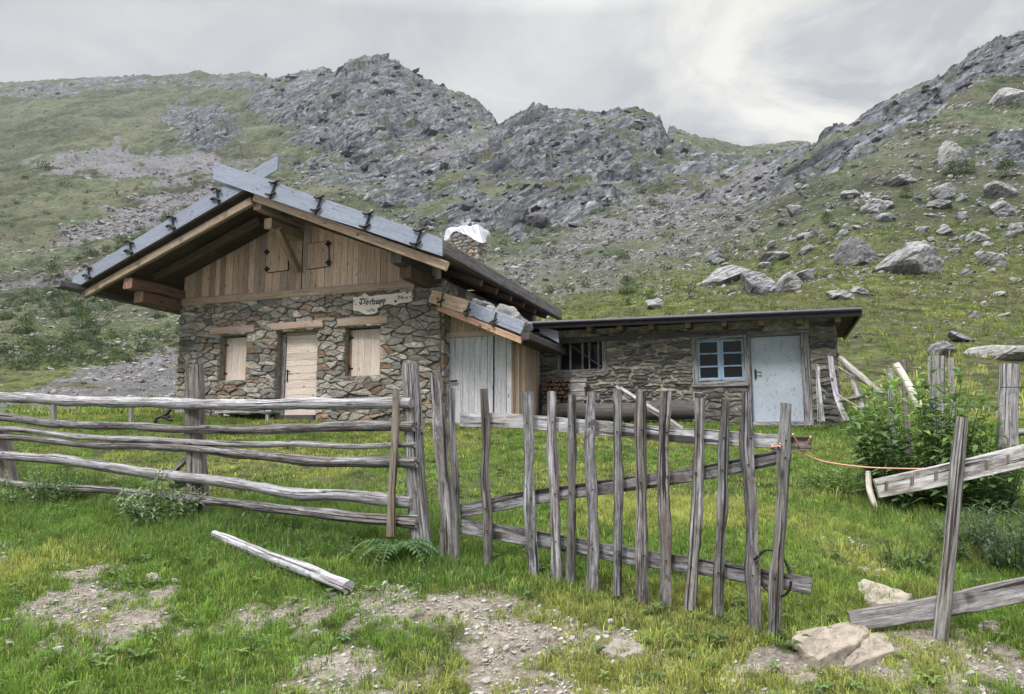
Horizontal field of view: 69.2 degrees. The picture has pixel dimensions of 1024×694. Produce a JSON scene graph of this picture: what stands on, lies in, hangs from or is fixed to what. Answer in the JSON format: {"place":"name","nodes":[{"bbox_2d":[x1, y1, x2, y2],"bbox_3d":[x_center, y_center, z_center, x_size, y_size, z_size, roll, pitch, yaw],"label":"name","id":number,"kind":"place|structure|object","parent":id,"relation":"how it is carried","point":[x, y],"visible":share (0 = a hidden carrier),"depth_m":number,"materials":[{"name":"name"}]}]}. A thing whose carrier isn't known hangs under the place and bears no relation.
{"place":"outdoors","nodes":[
{"label":"outdoors","id":0,"kind":"place"},
{"bbox_2d":[0,29,1023,693],"bbox_3d":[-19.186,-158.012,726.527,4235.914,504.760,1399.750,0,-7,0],"label":"ground","id":1,"kind":"structure","parent":0,"point":[112,117],"depth_m":118.51,"materials":[{"name":"plant"}]},
{"bbox_2d":[12,313,40,334],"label":"slope bush","id":2,"kind":"object","parent":1,"relation":"on","point":[25,322],"visible":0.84,"depth_m":67.55,"materials":[{"name":"green plant"}]},
{"bbox_2d":[0,461,96,505],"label":"thistle plant","id":3,"kind":"object","parent":1,"relation":"on","point":[38,490],"visible":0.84,"depth_m":8.01,"materials":[{"name":"green plant"}]},
{"bbox_2d":[38,261,64,279],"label":"slope bush","id":4,"kind":"object","parent":1,"relation":"on","point":[51,267],"visible":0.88,"depth_m":103.91,"materials":[{"name":"green plant"}]},
{"bbox_2d":[50,405,56,428],"bbox_3d":[-8.736,1.367,14.140,0.171,0.856,0.117,0,-7,0],"label":"old stake","id":5,"kind":"object","parent":1,"relation":"on","point":[53,411],"visible":0.3,"depth_m":14.12,"materials":[{"name":"grey wood"}]},
{"bbox_2d":[69,310,94,328],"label":"slope bush","id":6,"kind":"object","parent":1,"relation":"on","point":[82,319],"visible":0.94,"depth_m":68.10,"materials":[{"name":"green plant"}]},
{"bbox_2d":[113,467,207,526],"bbox_3d":[-3.438,1.455,7.210,0.981,0.573,0.875,0,-7,0],"label":"thistle plant","id":7,"kind":"object","parent":1,"relation":"on","point":[133,508],"visible":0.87,"depth_m":7.16,"materials":[{"name":"green plant"}]},
{"bbox_2d":[153,409,171,422],"bbox_3d":[-6.325,1.249,13.451,0.340,0.270,0.060,0,-7,0],"label":"twisted root","id":8,"kind":"object","parent":1,"relation":"on","point":[166,416],"visible":0.96,"depth_m":13.43,"materials":[{"name":"grey wood"}]},
{"bbox_2d":[0,364,432,555],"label":"rail fence","id":9,"kind":"object","parent":1,"relation":"on","point":[196,446],"visible":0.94,"depth_m":7.01,"materials":[{"name":"grey wood"}]},
{"bbox_2d":[214,410,284,419],"bbox_3d":[-5.675,1.487,16.033,1.498,0.215,0.460,-3,-8,20],"label":"bench","id":10,"kind":"object","parent":1,"relation":"on","point":[253,414],"visible":0.59,"depth_m":15.98,"materials":[{"name":"grey wood"}]},
{"bbox_2d":[224,512,328,535],"bbox_3d":[-2.187,1.605,6.800,1.043,0.292,0.596,-1,-7,5],"label":"weed clump","id":11,"kind":"object","parent":1,"relation":"on","point":[281,520],"visible":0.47,"depth_m":6.79,"materials":[{"name":"green plant"}]},
{"bbox_2d":[211,530,354,593],"bbox_3d":[-1.840,1.645,5.776,1.907,0.288,0.110,-6,-10,41],"label":"loose log","id":12,"kind":"object","parent":1,"relation":"on","point":[333,581],"visible":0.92,"depth_m":5.55,"materials":[{"name":"grey wood"}]},
{"bbox_2d":[51,155,561,423],"bbox_3d":[-4.284,-0.518,18.413,9.235,5.888,8.281,-3,-8,19],"label":"stone hut","id":13,"kind":"object","parent":1,"relation":"on","point":[257,280],"visible":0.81,"depth_m":16.24,"materials":[{"name":"stone"}]},
{"bbox_2d":[284,334,317,414],"bbox_3d":[-4.679,0.614,16.447,0.826,1.777,0.106,-3,-8,20],"label":"door","id":14,"kind":"structure","parent":13,"relation":"in","point":[300,348],"depth_m":16.48,"materials":[{"name":"brown wood"}]},
{"bbox_2d":[353,291,412,314],"bbox_3d":[-2.728,-0.935,15.611,1.408,0.472,0.042,-3,-8,20],"label":"name board","id":15,"kind":"object","parent":13,"relation":"attached to","point":[365,303],"visible":1,"depth_m":15.64,"materials":[{"name":"brown wood"}]},
{"bbox_2d":[444,224,490,242],"bbox_3d":[-1.023,-2.692,18.405,1.082,0.568,0.868,-3,-8,23],"label":"plastic sheet","id":16,"kind":"object","parent":13,"relation":"attached to","point":[476,232],"visible":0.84,"depth_m":18.07,"materials":[{"name":"white"}]},
{"bbox_2d":[279,529,377,557],"bbox_3d":[-1.506,1.665,6.212,0.712,0.243,0.670,-5,-9,35],"label":"weed clump","id":17,"kind":"object","parent":1,"relation":"on","point":[289,546],"visible":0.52,"depth_m":6.14,"materials":[{"name":"green plant"}]},
{"bbox_2d":[347,538,443,569],"bbox_3d":[-0.926,1.620,5.850,0.848,0.207,0.724,0,-7,0],"label":"fern","id":18,"kind":"object","parent":1,"relation":"on","point":[410,544],"visible":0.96,"depth_m":5.80,"materials":[{"name":"green plant"}]},
{"bbox_2d":[1,125,794,403],"bbox_3d":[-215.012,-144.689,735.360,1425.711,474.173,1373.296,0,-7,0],"label":"scree","id":19,"kind":"structure","parent":1,"relation":"on","point":[603,243],"depth_m":106.61,"materials":[{"name":"stone"}]},
{"bbox_2d":[428,290,565,423],"bbox_3d":[-0.244,0.414,15.646,2.162,2.966,2.628,-3,-8,20],"label":"plank lean to","id":20,"kind":"object","parent":1,"relation":"on","point":[471,359],"visible":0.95,"depth_m":15.07,"materials":[{"name":"grey wood"}]},
{"bbox_2d":[449,336,493,423],"bbox_3d":[-0.845,0.690,15.118,0.963,1.803,0.122,-3,-8,20],"label":"door","id":21,"kind":"structure","parent":20,"relation":"in","point":[471,369],"depth_m":15.14,"materials":[{"name":"grey wood"}]},
{"bbox_2d":[494,304,516,328],"bbox_3d":[-0.158,-0.586,14.866,0.524,0.560,0.307,0,-7,0],"label":"roof stone","id":22,"kind":"object","parent":20,"relation":"on","point":[506,309],"visible":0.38,"depth_m":14.77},
{"bbox_2d":[513,318,532,335],"bbox_3d":[0.215,-0.352,14.500,0.383,0.421,0.264,-6,-9,37],"label":"roof stone","id":23,"kind":"object","parent":20,"relation":"on","point":[528,326],"visible":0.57,"depth_m":14.41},
{"bbox_2d":[0,74,1022,384],"bbox_3d":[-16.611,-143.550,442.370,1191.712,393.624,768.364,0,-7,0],"label":"hill tussocks","id":24,"kind":"object","parent":1,"relation":"on","point":[500,176],"visible":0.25,"depth_m":100.37,"materials":[{"name":"green plant"}]},
{"bbox_2d":[0,217,1023,693],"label":"grass","id":25,"kind":"structure","parent":1,"relation":"on","point":[62,537],"depth_m":5.70,"materials":[{"name":"plant"}]},
{"bbox_2d":[0,59,1023,396],"bbox_3d":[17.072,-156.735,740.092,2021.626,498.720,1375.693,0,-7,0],"label":"scattered stones","id":26,"kind":"object","parent":1,"relation":"on","point":[640,207],"visible":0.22,"depth_m":86.41,"materials":[{"name":"stone"}]},
{"bbox_2d":[0,75,1023,370],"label":"alpine heath","id":27,"kind":"object","parent":1,"relation":"on","point":[26,359],"visible":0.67,"depth_m":65.64,"materials":[{"name":"green plant"}]},
{"bbox_2d":[0,431,1023,693],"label":"weeds","id":28,"kind":"object","parent":1,"relation":"on","point":[712,663],"visible":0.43,"depth_m":5.08,"materials":[{"name":"green plant"}]},
{"bbox_2d":[0,523,1023,693],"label":"gravel","id":29,"kind":"structure","parent":1,"relation":"on","point":[486,680],"depth_m":4.53,"materials":[{"name":"gravel"}]},
{"bbox_2d":[6,34,1023,234],"bbox_3d":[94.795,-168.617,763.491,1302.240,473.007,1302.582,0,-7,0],"label":"rock rubble","id":30,"kind":"object","parent":1,"relation":"on","point":[600,156],"visible":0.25,"depth_m":204.18,"materials":[{"name":"stone"}]},
{"bbox_2d":[503,202,529,229],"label":"boulder","id":31,"kind":"object","parent":1,"relation":"on","point":[514,214],"visible":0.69,"depth_m":116.99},
{"bbox_2d":[524,212,550,226],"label":"boulder","id":32,"kind":"object","parent":1,"relation":"on","point":[538,219],"visible":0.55,"depth_m":116.61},
{"bbox_2d":[537,631,556,643],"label":"flat stone","id":33,"kind":"object","parent":1,"relation":"on","point":[545,637],"visible":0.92,"depth_m":4.53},
{"bbox_2d":[542,400,694,421],"bbox_3d":[2.199,1.351,15.511,3.199,0.413,0.381,-3,-8,20],"label":"log trough","id":34,"kind":"object","parent":1,"relation":"on","point":[680,410],"visible":0.49,"depth_m":15.32,"materials":[{"name":"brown wood"}]},
{"bbox_2d":[430,374,811,633],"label":"picket gate","id":35,"kind":"structure","parent":1,"relation":"on","point":[749,573],"depth_m":5.24,"materials":[{"name":"grey wood"}]},
{"bbox_2d":[753,548,791,597],"bbox_3d":[1.677,1.451,4.757,0.234,0.287,0.191,-3,-8,24],"label":"cable loop","id":36,"kind":"object","parent":35,"relation":"hanging from","point":[786,593],"visible":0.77,"depth_m":4.77,"materials":[{"name":"black metal"}]},
{"bbox_2d":[771,433,921,468],"bbox_3d":[2.744,0.703,4.984,2.126,0.239,0.237,1,-7,-7],"label":"orange cord","id":37,"kind":"object","parent":35,"relation":"attached to","point":[802,451],"visible":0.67,"depth_m":4.90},
{"bbox_2d":[601,638,645,664],"bbox_3d":[0.648,1.796,4.320,0.264,0.146,0.211,-4,-8,27],"label":"flat stone","id":38,"kind":"object","parent":1,"relation":"on","point":[632,644],"visible":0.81,"depth_m":4.31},
{"bbox_2d":[618,275,636,293],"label":"slope bush","id":39,"kind":"object","parent":1,"relation":"on","point":[626,279],"visible":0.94,"depth_m":50.27,"materials":[{"name":"green plant"}]},
{"bbox_2d":[615,385,678,427],"bbox_3d":[2.629,1.162,14.390,1.335,0.916,0.076,-5,-9,32],"label":"leaning board","id":40,"kind":"object","parent":1,"relation":"on","point":[649,409],"visible":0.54,"depth_m":14.37,"materials":[{"name":"grey wood"}]},
{"bbox_2d":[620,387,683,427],"bbox_3d":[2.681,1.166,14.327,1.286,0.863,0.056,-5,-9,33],"label":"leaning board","id":41,"kind":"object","parent":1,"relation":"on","point":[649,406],"visible":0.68,"depth_m":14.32,"materials":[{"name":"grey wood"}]},
{"bbox_2d":[645,299,664,307],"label":"boulder","id":42,"kind":"object","parent":1,"relation":"on","point":[653,303],"visible":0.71,"depth_m":38.45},
{"bbox_2d":[491,306,861,425],"bbox_3d":[3.678,0.834,17.275,7.866,2.782,4.820,-3,-8,20],"label":"stone annex","id":43,"kind":"object","parent":1,"relation":"on","point":[770,360],"visible":0.41,"depth_m":15.35,"materials":[{"name":"grey stone"}]},
{"bbox_2d":[557,341,605,372],"bbox_3d":[1.560,0.188,16.481,1.115,0.778,0.230,-3,-8,20],"label":"window","id":44,"kind":"structure","parent":43,"relation":"in","point":[579,357],"depth_m":16.52,"materials":[{"name":"grey wood"}]},
{"bbox_2d":[691,334,748,386],"bbox_3d":[4.299,0.285,15.375,1.148,1.066,0.190,-3,-8,20],"label":"window","id":45,"kind":"structure","parent":43,"relation":"in","point":[717,360],"depth_m":15.37,"materials":[{"name":"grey wood"}]},
{"bbox_2d":[750,335,803,421],"bbox_3d":[5.331,0.636,14.952,0.957,1.720,0.131,-3,-8,20],"label":"door","id":46,"kind":"structure","parent":43,"relation":"in","point":[776,367],"depth_m":14.97,"materials":[{"name":"white paint"}]},
{"bbox_2d":[705,250,722,263],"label":"boulder","id":47,"kind":"object","parent":1,"relation":"on","point":[709,255],"visible":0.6,"depth_m":67.16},
{"bbox_2d":[701,265,750,284],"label":"boulder","id":48,"kind":"object","parent":1,"relation":"on","point":[726,274],"visible":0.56,"depth_m":52.92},
{"bbox_2d":[741,271,776,294],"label":"boulder","id":49,"kind":"object","parent":1,"relation":"on","point":[756,282],"visible":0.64,"depth_m":41.44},
{"bbox_2d":[758,251,789,261],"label":"boulder","id":50,"kind":"object","parent":1,"relation":"on","point":[773,255],"visible":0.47,"depth_m":58.51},
{"bbox_2d":[775,270,801,292],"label":"boulder","id":51,"kind":"object","parent":1,"relation":"on","point":[788,280],"visible":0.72,"depth_m":40.58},
{"bbox_2d":[786,204,804,216],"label":"boulder","id":52,"kind":"object","parent":1,"relation":"on","point":[793,210],"visible":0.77,"depth_m":82.64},
{"bbox_2d":[785,672,818,686],"bbox_3d":[1.599,1.855,4.074,0.233,0.099,0.109,4,-8,-28],"label":"flat stone","id":53,"kind":"object","parent":1,"relation":"on","point":[802,675],"visible":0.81,"depth_m":4.07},
{"bbox_2d":[795,269,814,281],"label":"boulder","id":54,"kind":"object","parent":1,"relation":"on","point":[804,275],"visible":0.48,"depth_m":42.00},
{"bbox_2d":[799,244,813,254],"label":"slope stone","id":55,"kind":"object","parent":1,"relation":"on","point":[804,250],"visible":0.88,"depth_m":57.21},
{"bbox_2d":[816,366,821,421],"bbox_3d":[5.721,0.874,13.850,0.083,1.072,0.379,-3,-8,25],"label":"leaning board","id":56,"kind":"object","parent":1,"relation":"on","point":[819,418],"visible":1,"depth_m":13.75,"materials":[{"name":"grey wood"}]},
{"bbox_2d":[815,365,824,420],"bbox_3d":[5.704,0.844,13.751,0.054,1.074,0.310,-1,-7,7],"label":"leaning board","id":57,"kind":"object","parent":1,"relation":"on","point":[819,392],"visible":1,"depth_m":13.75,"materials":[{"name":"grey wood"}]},
{"bbox_2d":[791,621,869,671],"bbox_3d":[1.931,1.823,4.533,0.706,0.202,0.348,5,-9,-34],"label":"flat stone","id":58,"kind":"object","parent":1,"relation":"on","point":[820,647],"visible":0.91,"depth_m":4.46,"materials":[{"name":"stone"}]},
{"bbox_2d":[828,356,849,421],"bbox_3d":[5.959,0.751,13.621,0.160,1.254,0.648,0,-7,3],"label":"leaning board","id":59,"kind":"object","parent":1,"relation":"on","point":[832,374],"visible":0.91,"depth_m":13.65,"materials":[{"name":"grey wood"}]},
{"bbox_2d":[825,290,856,299],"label":"boulder","id":60,"kind":"object","parent":1,"relation":"on","point":[839,294],"visible":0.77,"depth_m":34.45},
{"bbox_2d":[796,464,885,493],"bbox_3d":[3.946,1.561,8.710,1.126,0.363,1.099,0,-7,0],"label":"leafy plant","id":61,"kind":"object","parent":1,"relation":"on","point":[818,475],"visible":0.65,"depth_m":8.68,"materials":[{"name":"green plant"}]},
{"bbox_2d":[841,189,859,198],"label":"boulder","id":62,"kind":"object","parent":1,"relation":"on","point":[854,193],"visible":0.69,"depth_m":81.70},
{"bbox_2d":[843,365,865,414],"bbox_3d":[6.207,0.744,13.416,0.115,0.993,0.868,-1,-7,6],"label":"leaning board","id":63,"kind":"object","parent":1,"relation":"on","point":[855,387],"visible":0.66,"depth_m":13.38,"materials":[{"name":"grey wood"}]},
{"bbox_2d":[839,393,874,402],"bbox_3d":[6.108,0.877,13.151,0.093,0.191,0.642,5,-9,-35],"label":"leaning board","id":64,"kind":"object","parent":63,"relation":"on","point":[852,398],"visible":0.64,"depth_m":13.17,"materials":[{"name":"grey wood"}]},
{"bbox_2d":[834,236,877,265],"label":"boulder","id":65,"kind":"object","parent":1,"relation":"on","point":[854,251],"visible":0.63,"depth_m":46.77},
{"bbox_2d":[850,286,868,293],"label":"boulder","id":66,"kind":"object","parent":1,"relation":"on","point":[858,289],"visible":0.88,"depth_m":36.57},
{"bbox_2d":[837,356,884,397],"bbox_3d":[6.231,0.514,13.292,0.123,0.875,1.367,1,-7,-4],"label":"leaning board","id":67,"kind":"object","parent":1,"relation":"on","point":[857,373],"visible":0.86,"depth_m":13.27,"materials":[{"name":"grey wood"}]},
{"bbox_2d":[844,632,895,672],"bbox_3d":[2.132,1.826,4.370,0.197,0.164,0.663,-6,-10,41],"label":"flat stone","id":68,"kind":"object","parent":1,"relation":"on","point":[879,646],"visible":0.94,"depth_m":4.36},
{"bbox_2d":[860,204,883,213],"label":"boulder","id":69,"kind":"object","parent":1,"relation":"on","point":[872,208],"visible":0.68,"depth_m":71.59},
{"bbox_2d":[866,471,878,507],"bbox_3d":[3.717,1.478,7.691,0.085,0.385,0.190,0,-7,0],"label":"birch stick","id":70,"kind":"object","parent":1,"relation":"on","point":[870,492],"visible":0.91,"depth_m":7.67,"materials":[{"name":"wood"}]},
{"bbox_2d":[865,198,893,209],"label":"boulder","id":71,"kind":"object","parent":1,"relation":"on","point":[886,204],"visible":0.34,"depth_m":72.39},
{"bbox_2d":[858,579,912,607],"bbox_3d":[2.502,1.740,5.127,0.379,0.189,0.451,4,-8,-27],"label":"flat stone","id":72,"kind":"object","parent":1,"relation":"on","point":[876,600],"visible":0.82,"depth_m":5.08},
{"bbox_2d":[875,212,895,221],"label":"boulder","id":73,"kind":"object","parent":1,"relation":"on","point":[886,217],"visible":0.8,"depth_m":66.07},
{"bbox_2d":[887,368,895,448],"bbox_3d":[5.342,1.050,10.455,0.149,1.509,0.112,0,-7,0],"label":"fence post","id":74,"kind":"object","parent":1,"relation":"on","point":[890,377],"visible":0.2,"depth_m":10.47,"materials":[{"name":"grey wood"}]},
{"bbox_2d":[819,535,964,571],"bbox_3d":[3.035,1.634,5.912,1.170,0.263,0.774,0,-7,0],"label":"weed clump","id":75,"kind":"object","parent":1,"relation":"on","point":[928,557],"visible":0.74,"depth_m":5.78,"materials":[{"name":"green plant"}]},
{"bbox_2d":[881,174,917,185],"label":"boulder","id":76,"kind":"object","parent":1,"relation":"on","point":[900,179],"visible":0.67,"depth_m":85.07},
{"bbox_2d":[901,361,911,462],"bbox_3d":[5.621,0.999,10.560,0.121,1.597,0.101,0,-7,0],"label":"fence post","id":77,"kind":"object","parent":1,"relation":"on","point":[905,394],"visible":0.45,"depth_m":10.56,"materials":[{"name":"grey wood"}]},
{"bbox_2d":[892,362,921,409],"bbox_3d":[5.054,0.501,9.470,0.126,0.641,0.421,3,-8,-20],"label":"birch log","id":78,"kind":"object","parent":1,"relation":"on","point":[901,372],"visible":0.66,"depth_m":9.49,"materials":[{"name":"wood"}]},
{"bbox_2d":[875,241,942,274],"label":"boulder","id":79,"kind":"object","parent":1,"relation":"on","point":[916,257],"visible":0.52,"depth_m":42.05,"materials":[{"name":"stone"}]},
{"bbox_2d":[839,350,1004,511],"bbox_3d":[4.400,0.903,7.977,1.657,1.741,1.768,0,-7,0],"label":"leafy shrub","id":80,"kind":"object","parent":1,"relation":"on","point":[890,457],"visible":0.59,"depth_m":7.83,"materials":[{"name":"green plant"}]},
{"bbox_2d":[847,417,1023,641],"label":"board fence","id":81,"kind":"object","parent":1,"relation":"on","point":[944,605],"visible":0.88,"depth_m":4.64,"materials":[{"name":"grey wood"}]},
{"bbox_2d":[928,355,947,462],"bbox_3d":[5.425,0.963,9.460,0.247,1.704,0.195,0,-7,0],"label":"fence post","id":82,"kind":"object","parent":1,"relation":"on","point":[938,376],"visible":0.3,"depth_m":9.46,"materials":[{"name":"grey wood"}]},
{"bbox_2d":[927,341,957,356],"bbox_3d":[14.180,0.183,24.474,0.777,0.801,0.811,-7,-10,44],"label":"boulder","id":83,"kind":"object","parent":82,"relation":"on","point":[946,347],"visible":0.63,"depth_m":24.27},
{"bbox_2d":[924,199,952,208],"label":"boulder","id":84,"kind":"object","parent":1,"relation":"on","point":[938,203],"visible":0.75,"depth_m":70.33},
{"bbox_2d":[931,182,955,199],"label":"boulder","id":85,"kind":"object","parent":1,"relation":"on","point":[946,191],"visible":0.67,"depth_m":73.31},
{"bbox_2d":[936,225,954,235],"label":"boulder","id":86,"kind":"object","parent":1,"relation":"on","point":[945,230],"visible":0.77,"depth_m":56.08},
{"bbox_2d":[948,358,954,426],"bbox_3d":[5.678,0.971,9.557,0.132,1.669,0.083,0,-7,0],"label":"fence post","id":87,"kind":"object","parent":1,"relation":"on","point":[950,364],"visible":0.28,"depth_m":9.61,"materials":[{"name":"grey wood"}]},
{"bbox_2d":[938,140,965,170],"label":"boulder","id":88,"kind":"object","parent":1,"relation":"on","point":[949,150],"visible":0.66,"depth_m":90.40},
{"bbox_2d":[941,160,962,176],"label":"slope bush","id":89,"kind":"object","parent":1,"relation":"on","point":[952,163],"visible":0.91,"depth_m":87.98,"materials":[{"name":"green plant"}]},
{"bbox_2d":[948,331,974,341],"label":"boulder","id":90,"kind":"object","parent":1,"relation":"on","point":[954,336],"visible":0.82,"depth_m":26.59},
{"bbox_2d":[955,211,970,218],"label":"slope stone","id":91,"kind":"object","parent":1,"relation":"on","point":[962,215],"visible":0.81,"depth_m":65.75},
{"bbox_2d":[904,404,1023,513],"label":"leafy shrub","id":92,"kind":"object","parent":1,"relation":"on","point":[989,492],"visible":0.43,"depth_m":7.40,"materials":[{"name":"green plant"}]},
{"bbox_2d":[958,159,974,173],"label":"slope bush","id":93,"kind":"object","parent":1,"relation":"on","point":[967,170],"visible":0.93,"depth_m":88.55,"materials":[{"name":"green plant"}]},
{"bbox_2d":[927,494,1023,574],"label":"needle shrub","id":94,"kind":"object","parent":1,"relation":"on","point":[990,541],"visible":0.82,"depth_m":5.97,"materials":[{"name":"green plant"}]},
{"bbox_2d":[965,231,990,242],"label":"boulder","id":95,"kind":"object","parent":1,"relation":"on","point":[975,236],"visible":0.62,"depth_m":53.55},
{"bbox_2d":[977,620,998,635],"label":"flat stone","id":96,"kind":"object","parent":1,"relation":"on","point":[980,627],"visible":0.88,"depth_m":4.64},
{"bbox_2d":[974,251,1009,265],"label":"boulder","id":97,"kind":"object","parent":1,"relation":"on","point":[983,258],"visible":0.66,"depth_m":44.92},
{"bbox_2d":[983,181,1017,198],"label":"boulder","id":98,"kind":"object","parent":1,"relation":"on","point":[995,189],"visible":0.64,"depth_m":73.81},
{"bbox_2d":[988,200,1016,215],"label":"boulder","id":99,"kind":"object","parent":1,"relation":"on","point":[1001,206],"visible":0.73,"depth_m":68.29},
{"bbox_2d":[992,159,1017,177],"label":"slope bush","id":100,"kind":"object","parent":1,"relation":"on","point":[1006,168],"visible":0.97,"depth_m":84.45,"materials":[{"name":"green plant"}]},
{"bbox_2d":[988,87,1023,104],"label":"boulder","id":101,"kind":"object","parent":1,"relation":"on","point":[1004,96],"visible":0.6,"depth_m":126.53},
{"bbox_2d":[994,364,1020,508],"bbox_3d":[5.086,1.001,7.635,0.392,1.662,0.223,0,-7,0],"label":"fence post","id":102,"kind":"object","parent":1,"relation":"on","point":[1008,398],"visible":0.52,"depth_m":7.61,"materials":[{"name":"grey wood"}]},
{"bbox_2d":[1002,231,1018,237],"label":"slope stone","id":103,"kind":"object","parent":1,"relation":"on","point":[1007,234],"visible":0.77,"depth_m":55.04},
{"bbox_2d":[1007,222,1023,233],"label":"boulder","id":104,"kind":"object","parent":1,"relation":"on","point":[1018,227],"visible":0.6,"depth_m":56.97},
{"bbox_2d":[0,0,1023,145],"label":"sky","id":105,"kind":"structure","parent":0,"point":[740,72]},
{"bbox_2d":[964,345,1023,359],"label":"boulder","id":106,"kind":"object","parent":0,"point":[1002,352],"visible":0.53,"depth_m":23.91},
{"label":"split billet","id":107,"kind":"object","parent":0,"visible":0},
{"bbox_2d":[567,396,586,400],"bbox_3d":[1.430,1.119,16.109,0.461,0.085,0.140,-3,-8,21],"label":"split billet","id":108,"kind":"object","parent":107,"relation":"on","point":[581,398],"visible":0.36,"depth_m":16.02,"materials":[{"name":"grey wood"}]},
{"bbox_2d":[567,392,585,395],"bbox_3d":[1.407,1.021,16.121,0.401,0.085,0.140,-3,-8,24],"label":"split billet","id":109,"kind":"object","parent":108,"relation":"on","point":[577,393],"visible":0.86,"depth_m":16.05,"materials":[{"name":"grey wood"}]},
{"bbox_2d":[567,387,585,391],"bbox_3d":[1.399,0.925,16.138,0.399,0.085,0.140,-3,-8,23],"label":"split billet","id":110,"kind":"object","parent":109,"relation":"on","point":[577,389],"visible":0.86,"depth_m":16.08,"materials":[{"name":"grey wood"}]},
{"bbox_2d":[567,383,586,386],"bbox_3d":[1.425,0.829,16.164,0.412,0.085,0.140,-2,-8,17],"label":"split billet","id":111,"kind":"object","parent":110,"relation":"on","point":[577,384],"visible":1,"depth_m":16.10,"materials":[{"name":"grey wood"}]},
{"bbox_2d":[568,378,587,382],"bbox_3d":[1.435,0.732,16.174,0.434,0.085,0.140,-2,-8,17],"label":"split billet","id":112,"kind":"object","parent":111,"relation":"on","point":[578,380],"visible":0.93,"depth_m":16.11,"materials":[{"name":"grey wood"}]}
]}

